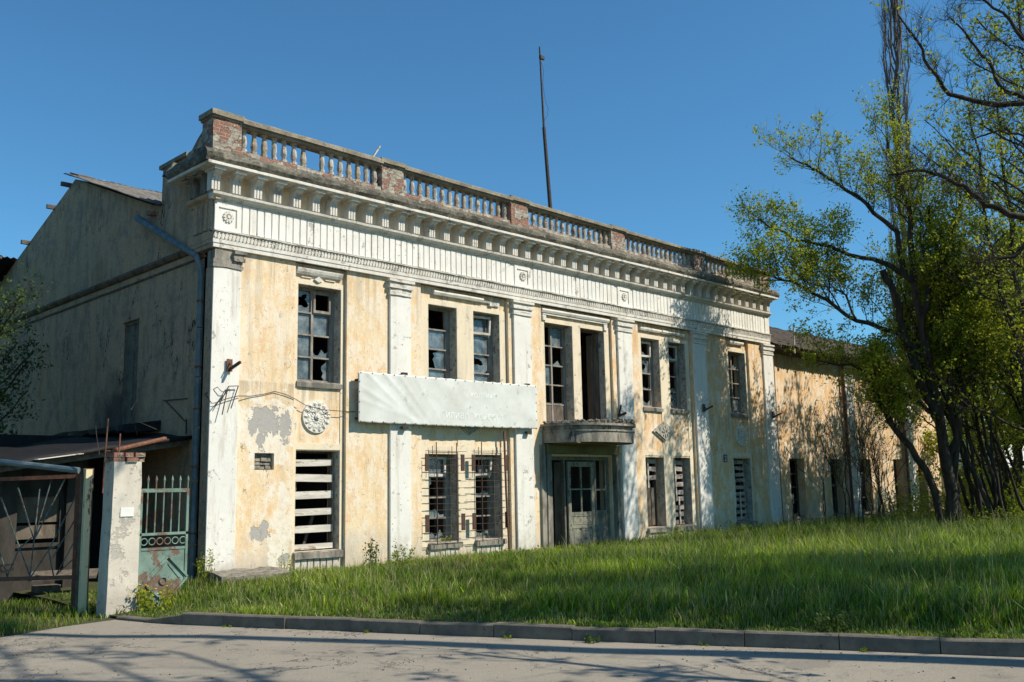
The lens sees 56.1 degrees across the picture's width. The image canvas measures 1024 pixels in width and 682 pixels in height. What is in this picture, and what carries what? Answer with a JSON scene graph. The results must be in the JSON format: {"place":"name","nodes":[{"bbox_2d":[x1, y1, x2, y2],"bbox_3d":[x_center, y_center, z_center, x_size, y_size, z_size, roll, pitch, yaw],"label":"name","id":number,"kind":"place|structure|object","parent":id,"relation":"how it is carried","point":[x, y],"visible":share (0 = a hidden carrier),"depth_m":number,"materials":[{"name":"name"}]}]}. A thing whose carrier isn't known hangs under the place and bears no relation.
{"place":"outdoors","nodes":[
{"label":"outdoors","id":0,"kind":"place"},
{"bbox_2d":[0,594,109,636],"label":"verge grass","id":1,"kind":"structure","parent":0,"point":[8,610],"depth_m":14.60,"materials":[{"name":"green plant"}]},
{"bbox_2d":[0,597,940,653],"bbox_3d":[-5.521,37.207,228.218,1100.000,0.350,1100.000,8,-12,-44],"label":"ground","id":2,"kind":"structure","parent":0,"point":[96,619],"depth_m":14.25,"materials":[{"name":"soil"}]},
{"bbox_2d":[31,568,98,600],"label":"scrap boards","id":3,"kind":"object","parent":2,"relation":"on","point":[93,572],"visible":0.61,"depth_m":17.06,"materials":[{"name":"grey wood"}]},
{"bbox_2d":[74,468,93,614],"bbox_3d":[-6.768,3.172,15.165,0.160,2.300,0.160,8,-12,-44],"label":"gate post","id":4,"kind":"object","parent":2,"relation":"on","point":[79,536],"visible":0.43,"depth_m":15.12,"materials":[{"name":"green metal"}]},
{"bbox_2d":[0,474,79,613],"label":"entrance gate","id":5,"kind":"structure","parent":4,"relation":"attached to","point":[30,577],"depth_m":15.15,"materials":[{"name":"metal"}]},
{"bbox_2d":[0,459,79,473],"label":"slanting pipe","id":6,"kind":"object","parent":5,"relation":"on","point":[34,465],"visible":1,"depth_m":14.96,"materials":[{"name":"metal"}]},
{"bbox_2d":[0,433,191,602],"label":"lean to shed","id":7,"kind":"object","parent":2,"relation":"on","point":[78,451],"visible":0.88,"depth_m":17.98,"materials":[{"name":"metal"}]},
{"bbox_2d":[15,492,64,547],"bbox_3d":[-8.858,3.316,17.812,1.010,1.000,0.120,8,-12,-44],"label":"window frame","id":8,"kind":"structure","parent":7,"relation":"in","point":[61,495],"depth_m":18.03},
{"bbox_2d":[96,452,145,617],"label":"gate pillar","id":9,"kind":"structure","parent":2,"relation":"on","point":[118,564],"depth_m":14.76,"materials":[{"name":"paint"}]},
{"bbox_2d":[102,418,110,492],"bbox_3d":[-6.278,1.775,14.863,0.050,1.151,0.130,-5,-9,22],"label":"rebar","id":10,"kind":"object","parent":9,"relation":"attached to","point":[105,450],"visible":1,"depth_m":14.83,"materials":[{"name":"metal"}]},
{"bbox_2d":[118,434,120,451],"bbox_3d":[-6.123,1.768,15.001,0.100,0.641,0.023,8,-12,-44],"label":"rebar","id":11,"kind":"object","parent":9,"relation":"attached to","point":[119,442],"visible":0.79,"depth_m":15.01,"materials":[{"name":"metal"}]},
{"bbox_2d":[95,398,156,454],"bbox_3d":[-6.494,1.417,15.979,0.283,1.007,1.962,-2,-9,5],"label":"loose wire","id":12,"kind":"object","parent":9,"relation":"attached to","point":[134,424],"visible":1,"depth_m":16.45,"materials":[{"name":"metal"}]},
{"bbox_2d":[120,507,133,516],"bbox_3d":[-5.939,2.637,14.819,0.210,0.140,0.007,8,-12,-44],"label":"paper notice","id":13,"kind":"object","parent":9,"relation":"attached to","point":[126,511],"visible":1,"depth_m":14.81,"materials":[{"name":"white paper"}]},
{"bbox_2d":[112,437,166,451],"bbox_3d":[-6.097,1.695,15.777,0.069,0.328,1.558,-2,-9,9],"label":"rusty pipe","id":14,"kind":"object","parent":9,"relation":"on","point":[139,444],"visible":0.96,"depth_m":15.71,"materials":[{"name":"metal"}]},
{"bbox_2d":[137,475,189,610],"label":"wicket gate","id":15,"kind":"structure","parent":9,"relation":"attached to","point":[159,568],"depth_m":15.19,"materials":[{"name":"teal metal"}]},
{"bbox_2d":[0,108,783,579],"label":"abandoned building","id":16,"kind":"structure","parent":2,"relation":"on","point":[304,284],"depth_m":23.48,"materials":[{"name":"paint"}]},
{"bbox_2d":[121,319,138,423],"bbox_3d":[-8.725,0.713,22.093,0.060,2.380,0.900,8,-12,-44],"label":"window","id":17,"kind":"structure","parent":16,"relation":"in","point":[129,390],"depth_m":22.18,"materials":[{"name":"paint"}]},
{"bbox_2d":[163,398,186,432],"bbox_3d":[-7.091,1.584,20.164,0.020,0.770,1.110,8,-12,-44],"label":"wire bracket","id":18,"kind":"object","parent":16,"relation":"attached to","point":[176,411],"visible":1,"depth_m":20.05,"materials":[{"name":"metal"}]},
{"bbox_2d":[215,385,238,414],"bbox_3d":[-5.666,1.166,19.056,0.070,0.610,0.574,-6,-10,30],"label":"wire bracket","id":19,"kind":"object","parent":16,"relation":"attached to","point":[226,391],"visible":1,"depth_m":19.05,"materials":[{"name":"metal"}]},
{"bbox_2d":[226,359,241,371],"bbox_3d":[-5.557,0.473,19.184,0.331,0.250,0.135,-7,-11,36],"label":"lamp bracket","id":20,"kind":"object","parent":16,"relation":"attached to","point":[230,366],"visible":1,"depth_m":19.23,"materials":[{"name":"metal"}]},
{"bbox_2d":[205,387,354,411],"bbox_3d":[-4.748,1.242,20.177,3.567,0.355,0.232,8,-12,-44],"label":"cable","id":21,"kind":"object","parent":16,"relation":"attached to","point":[277,392],"visible":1,"depth_m":20.07,"materials":[{"name":"metal"}]},
{"bbox_2d":[294,451,332,550],"bbox_3d":[-4.463,3.458,20.869,1.120,2.120,0.620,8,-12,-44],"label":"window","id":22,"kind":"structure","parent":16,"relation":"in","point":[328,478],"depth_m":20.76,"materials":[{"name":"white wood"}]},
{"bbox_2d":[297,287,333,382],"bbox_3d":[-4.430,-0.117,21.315,1.120,2.120,0.130,8,-12,-44],"label":"window","id":23,"kind":"structure","parent":16,"relation":"in","point":[304,363],"depth_m":21.35,"materials":[{"name":"grey wood"}]},
{"bbox_2d":[428,307,449,378],"bbox_3d":[-1.908,0.216,23.827,0.930,2.110,0.100,8,-12,-44],"label":"window","id":24,"kind":"structure","parent":16,"relation":"in","point":[444,334],"depth_m":23.99,"materials":[{"name":"grey wood"}]},
{"bbox_2d":[429,454,450,541],"bbox_3d":[-1.850,3.795,23.287,0.930,2.090,0.130,8,-12,-44],"label":"window","id":25,"kind":"structure","parent":16,"relation":"in","point":[445,467],"depth_m":23.46,"materials":[{"name":"grey wood"}]},
{"bbox_2d":[424,442,467,544],"bbox_3d":[-1.562,3.628,22.935,1.390,2.402,0.039,8,-12,-44],"label":"window grille","id":26,"kind":"object","parent":16,"relation":"attached to","point":[427,523],"depth_m":22.85,"materials":[{"name":"brown metal"}]},
{"bbox_2d":[355,371,537,433],"bbox_3d":[-1.452,1.537,23.395,5.740,1.310,0.267,8,-12,-44],"label":"banner","id":27,"kind":"object","parent":16,"relation":"attached to","point":[403,398],"visible":1,"depth_m":23.05,"materials":[{"name":"fabric"}]},
{"bbox_2d":[473,314,492,381],"bbox_3d":[-0.813,0.349,24.830,0.930,2.110,0.213,8,-12,-44],"label":"window","id":28,"kind":"structure","parent":16,"relation":"in","point":[484,331],"depth_m":25.00,"materials":[{"name":"grey wood"}]},
{"bbox_2d":[475,455,494,538],"bbox_3d":[-0.760,3.929,24.296,0.930,2.090,0.227,8,-12,-44],"label":"window","id":29,"kind":"structure","parent":16,"relation":"in","point":[490,476],"depth_m":24.52,"materials":[{"name":"grey wood"}]},
{"bbox_2d":[471,442,510,541],"bbox_3d":[-0.508,3.748,23.980,1.388,2.441,0.039,8,-12,-44],"label":"window grille","id":30,"kind":"object","parent":16,"relation":"attached to","point":[474,465],"depth_m":23.85,"materials":[{"name":"brown metal"}]},
{"bbox_2d":[539,46,553,230],"bbox_3d":[1.246,-6.186,33.454,0.603,8.456,0.150,8,-12,-44],"label":"mast","id":31,"kind":"object","parent":16,"relation":"on","point":[541,57],"visible":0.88,"depth_m":33.44,"materials":[{"name":"metal"}]},
{"bbox_2d":[544,324,566,421],"bbox_3d":[1.098,0.961,26.751,1.160,2.850,0.100,8,-12,-44],"label":"balcony door","id":32,"kind":"structure","parent":16,"relation":"in","point":[554,411],"depth_m":26.88,"materials":[{"name":"grey wood"}]},
{"bbox_2d":[580,329,600,419],"bbox_3d":[2.076,1.106,27.814,1.060,2.850,0.320,8,-12,-44],"label":"balcony door","id":33,"kind":"structure","parent":16,"relation":"in","point":[590,390],"depth_m":28.08,"materials":[{"name":"brown wood"}]},
{"bbox_2d":[617,405,626,417],"bbox_3d":[3.220,2.153,27.909,0.130,0.605,0.310,8,-12,-44],"label":"lamp bracket","id":34,"kind":"object","parent":16,"relation":"attached to","point":[621,414],"visible":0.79,"depth_m":27.96,"materials":[{"name":"metal"}]},
{"bbox_2d":[641,340,654,406],"bbox_3d":[4.092,1.004,29.710,0.930,2.110,0.163,8,-12,-44],"label":"window","id":35,"kind":"structure","parent":16,"relation":"in","point":[647,360],"depth_m":29.90,"materials":[{"name":"grey wood"}]},
{"bbox_2d":[645,458,657,526],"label":"window","id":36,"kind":"structure","parent":16,"relation":"in","point":[651,492],"depth_m":29.27,"materials":[{"name":"grey wood"}]},
{"bbox_2d":[668,344,680,408],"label":"window","id":37,"kind":"structure","parent":16,"relation":"in","point":[675,360],"depth_m":30.88,"materials":[{"name":"grey wood"}]},
{"bbox_2d":[673,458,684,524],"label":"window","id":38,"kind":"structure","parent":16,"relation":"in","point":[680,499],"depth_m":30.19,"materials":[{"name":"white wood"}]},
{"bbox_2d":[702,404,712,411],"bbox_3d":[6.301,2.143,30.881,0.331,0.250,0.135,-7,-11,36],"label":"lamp bracket","id":39,"kind":"object","parent":16,"relation":"attached to","point":[703,407],"visible":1,"depth_m":30.91,"materials":[{"name":"metal"}]},
{"bbox_2d":[728,353,741,413],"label":"window","id":40,"kind":"structure","parent":16,"relation":"in","point":[735,408],"depth_m":33.24,"materials":[{"name":"grey wood"}]},
{"bbox_2d":[733,459,746,520],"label":"window","id":41,"kind":"structure","parent":16,"relation":"in","point":[742,506],"depth_m":32.65,"materials":[{"name":"grey wood"}]},
{"bbox_2d":[772,411,781,417],"bbox_3d":[9.348,2.596,33.881,0.331,0.250,0.135,-7,-11,36],"label":"lamp bracket","id":42,"kind":"object","parent":16,"relation":"attached to","point":[773,414],"visible":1,"depth_m":33.91,"materials":[{"name":"metal"}]},
{"bbox_2d":[769,324,946,524],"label":"side wing","id":43,"kind":"structure","parent":2,"relation":"on","point":[802,493],"depth_m":38.02,"materials":[{"name":"beige paint"}]},
{"bbox_2d":[789,459,799,515],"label":"window","id":44,"kind":"structure","parent":43,"relation":"in","point":[796,474],"depth_m":36.11,"materials":[{"name":"grey wood"}]},
{"bbox_2d":[831,459,837,512],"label":"window","id":45,"kind":"structure","parent":43,"relation":"in","point":[835,492],"depth_m":38.28,"materials":[{"name":"grey wood"}]},
{"bbox_2d":[859,459,866,510],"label":"window","id":46,"kind":"structure","parent":43,"relation":"in","point":[865,501],"depth_m":40.04,"materials":[{"name":"grey wood"}]},
{"bbox_2d":[893,460,898,507],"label":"window","id":47,"kind":"structure","parent":43,"relation":"in","point":[894,461],"depth_m":42.34,"materials":[{"name":"grey wood"}]},
{"bbox_2d":[947,422,1023,468],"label":"building","id":48,"kind":"structure","parent":2,"relation":"on","point":[986,452],"depth_m":68.48,"materials":[{"name":"white paint"}]},
{"bbox_2d":[0,620,1023,681],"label":"road","id":49,"kind":"structure","parent":0,"point":[274,658],"depth_m":10.13,"materials":[{"name":"grey asphalt"}]},
{"bbox_2d":[0,621,1012,681],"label":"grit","id":50,"kind":"object","parent":49,"relation":"on","point":[953,677],"visible":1,"depth_m":10.29,"materials":[{"name":"gravel"}]},
{"bbox_2d":[116,612,1023,656],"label":"kerb","id":51,"kind":"structure","parent":49,"relation":"on","point":[855,642],"depth_m":11.12,"materials":[{"name":"concrete"}]},
{"bbox_2d":[584,633,601,643],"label":"weed","id":52,"kind":"object","parent":49,"relation":"on","point":[590,640],"visible":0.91,"depth_m":11.14,"materials":[{"name":"green plant"}]},
{"bbox_2d":[0,0,1023,419],"label":"sky","id":53,"kind":"structure","parent":0,"point":[651,104],"materials":[{"name":"blue"}]},
{"bbox_2d":[15,508,1023,641],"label":"lawn","id":54,"kind":"structure","parent":0,"point":[93,583],"depth_m":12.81,"materials":[{"name":"plant"}]},
{"bbox_2d":[0,263,54,436],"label":"young tree","id":55,"kind":"object","parent":54,"relation":"on","point":[19,300],"visible":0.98,"depth_m":20.98,"materials":[{"name":"green plant"}]},
{"bbox_2d":[129,580,175,611],"bbox_3d":[-5.499,3.933,14.742,0.698,0.507,0.710,-4,-9,21],"label":"flowering weed","id":56,"kind":"object","parent":54,"relation":"on","point":[143,604],"visible":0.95,"depth_m":14.69,"materials":[{"name":"green plant"}]},
{"bbox_2d":[195,549,214,583],"bbox_3d":[-5.739,4.233,17.997,0.396,0.686,0.466,4,-10,-32],"label":"weed","id":57,"kind":"object","parent":54,"relation":"on","point":[200,576],"visible":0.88,"depth_m":18.02,"materials":[{"name":"green plant"}]},
{"bbox_2d":[201,566,292,584],"bbox_3d":[-5.107,4.539,18.502,1.500,0.286,0.858,8,-12,-44],"label":"broken slab","id":58,"kind":"object","parent":54,"relation":"on","point":[238,573],"depth_m":18.31,"materials":[{"name":"concrete"}]},
{"bbox_2d":[276,548,293,570],"bbox_3d":[-4.537,4.447,19.171,0.407,0.628,0.366,-5,-10,25],"label":"weed","id":59,"kind":"object","parent":54,"relation":"on","point":[284,564],"visible":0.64,"depth_m":19.12,"materials":[{"name":"green plant"}]},
{"bbox_2d":[362,538,380,567],"bbox_3d":[-3.014,4.534,20.470,0.401,0.740,0.574,0,-9,-5],"label":"weed","id":60,"kind":"object","parent":54,"relation":"on","point":[371,549],"visible":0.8,"depth_m":20.44,"materials":[{"name":"green plant"}]},
{"bbox_2d":[390,539,415,564],"bbox_3d":[-2.379,4.624,20.858,0.559,0.693,0.414,-1,-9,0],"label":"weed","id":61,"kind":"object","parent":54,"relation":"on","point":[404,554],"visible":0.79,"depth_m":20.85,"materials":[{"name":"green plant"}]},
{"bbox_2d":[503,431,510,550],"bbox_3d":[-0.127,3.891,24.296,0.158,3.202,0.055,4,-10,-28],"label":"rusty pole","id":62,"kind":"object","parent":54,"relation":"on","point":[506,497],"visible":0.79,"depth_m":24.28,"materials":[{"name":"metal"}]},
{"bbox_2d":[387,485,1023,572],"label":"leafy undergrowth","id":63,"kind":"object","parent":54,"relation":"on","point":[906,514],"visible":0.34,"depth_m":31.01,"materials":[{"name":"green plant"}]},
{"bbox_2d":[811,604,862,632],"bbox_3d":[3.619,3.142,10.790,0.723,0.339,0.551,8,-12,-44],"label":"weed","id":64,"kind":"object","parent":54,"relation":"on","point":[820,621],"visible":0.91,"depth_m":10.72,"materials":[{"name":"green plant"}]},
{"bbox_2d":[781,386,914,525],"bbox_3d":[11.088,3.854,31.528,4.139,5.064,3.562,8,-12,-44],"label":"bare shrub","id":65,"kind":"object","parent":54,"relation":"on","point":[843,448],"visible":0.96,"depth_m":31.82,"materials":[{"name":"brown plant"}]},
{"bbox_2d":[709,71,1021,524],"bbox_3d":[11.800,-1.126,31.041,10.976,14.808,4.546,-1,-9,2],"label":"ash tree","id":66,"kind":"object","parent":54,"relation":"on","point":[975,316],"visible":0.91,"depth_m":30.88,"materials":[{"name":"green plant"}]},
{"bbox_2d":[830,414,907,519],"bbox_3d":[12.959,4.553,34.605,2.824,4.540,3.360,-4,-9,16],"label":"bare shrub","id":67,"kind":"object","parent":54,"relation":"on","point":[876,466],"visible":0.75,"depth_m":34.67,"materials":[{"name":"brown plant"}]},
{"bbox_2d":[876,0,916,357],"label":"poplar","id":68,"kind":"object","parent":54,"relation":"on","point":[892,12],"visible":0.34,"depth_m":54.92,"materials":[{"name":"brown plant"}]},
{"bbox_2d":[849,228,1012,522],"bbox_3d":[14.371,1.218,32.292,5.128,10.420,5.240,-4,-9,20],"label":"multi stem tree","id":69,"kind":"object","parent":54,"relation":"on","point":[976,491],"visible":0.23,"depth_m":31.73,"materials":[{"name":"green plant"}]},
{"bbox_2d":[858,217,1023,521],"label":"multi stem tree","id":70,"kind":"object","parent":54,"relation":"on","point":[996,503],"visible":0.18,"depth_m":31.80,"materials":[{"name":"green plant"}]},
{"bbox_2d":[869,0,1023,285],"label":"old tree","id":71,"kind":"object","parent":54,"relation":"on","point":[975,195],"visible":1,"depth_m":17.98,"materials":[{"name":"green plant"}]},
{"bbox_2d":[884,457,1023,518],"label":"brushwood","id":72,"kind":"object","parent":54,"relation":"on","point":[965,483],"visible":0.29,"depth_m":35.52,"materials":[{"name":"brown plant"}]},
{"bbox_2d":[890,49,1023,430],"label":"twin stem tree","id":73,"kind":"object","parent":54,"relation":"on","point":[1014,329],"visible":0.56,"depth_m":29.05,"materials":[{"name":"green plant"}]},
{"bbox_2d":[897,221,1023,504],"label":"leafy tree","id":74,"kind":"object","parent":54,"relation":"on","point":[931,443],"visible":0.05,"depth_m":42.06,"materials":[{"name":"green plant"}]},
{"bbox_2d":[911,319,1011,464],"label":"leafy tree","id":75,"kind":"object","parent":54,"relation":"on","point":[950,438],"visible":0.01,"depth_m":60.67,"materials":[{"name":"green plant"}]},
{"bbox_2d":[901,233,1023,506],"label":"multi stem tree","id":76,"kind":"object","parent":54,"relation":"on","point":[1011,440],"visible":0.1,"depth_m":36.56,"materials":[{"name":"green plant"}]},
{"bbox_2d":[934,0,1023,318],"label":"twin stem tree","id":77,"kind":"object","parent":54,"relation":"on","point":[1016,197],"visible":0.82,"depth_m":26.32,"materials":[{"name":"green plant"}]},
{"bbox_2d":[946,385,1012,467],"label":"leafy tree","id":78,"kind":"object","parent":54,"relation":"on","point":[948,427],"visible":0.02,"depth_m":52.78,"materials":[{"name":"green plant"}]},
{"bbox_2d":[936,131,1023,399],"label":"twin stem tree","id":79,"kind":"object","parent":54,"relation":"on","point":[1003,367],"visible":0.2,"depth_m":31.15,"materials":[{"name":"green plant"}]},
{"bbox_2d":[979,219,1023,454],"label":"leafy tree","id":80,"kind":"object","parent":54,"relation":"on","point":[1003,364],"visible":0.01,"depth_m":46.60,"materials":[{"name":"green plant"}]},
{"bbox_2d":[958,466,1023,506],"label":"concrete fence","id":81,"kind":"object","parent":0,"point":[960,474],"visible":0.02,"depth_m":48.22,"materials":[{"name":"grey concrete"}]}
]}

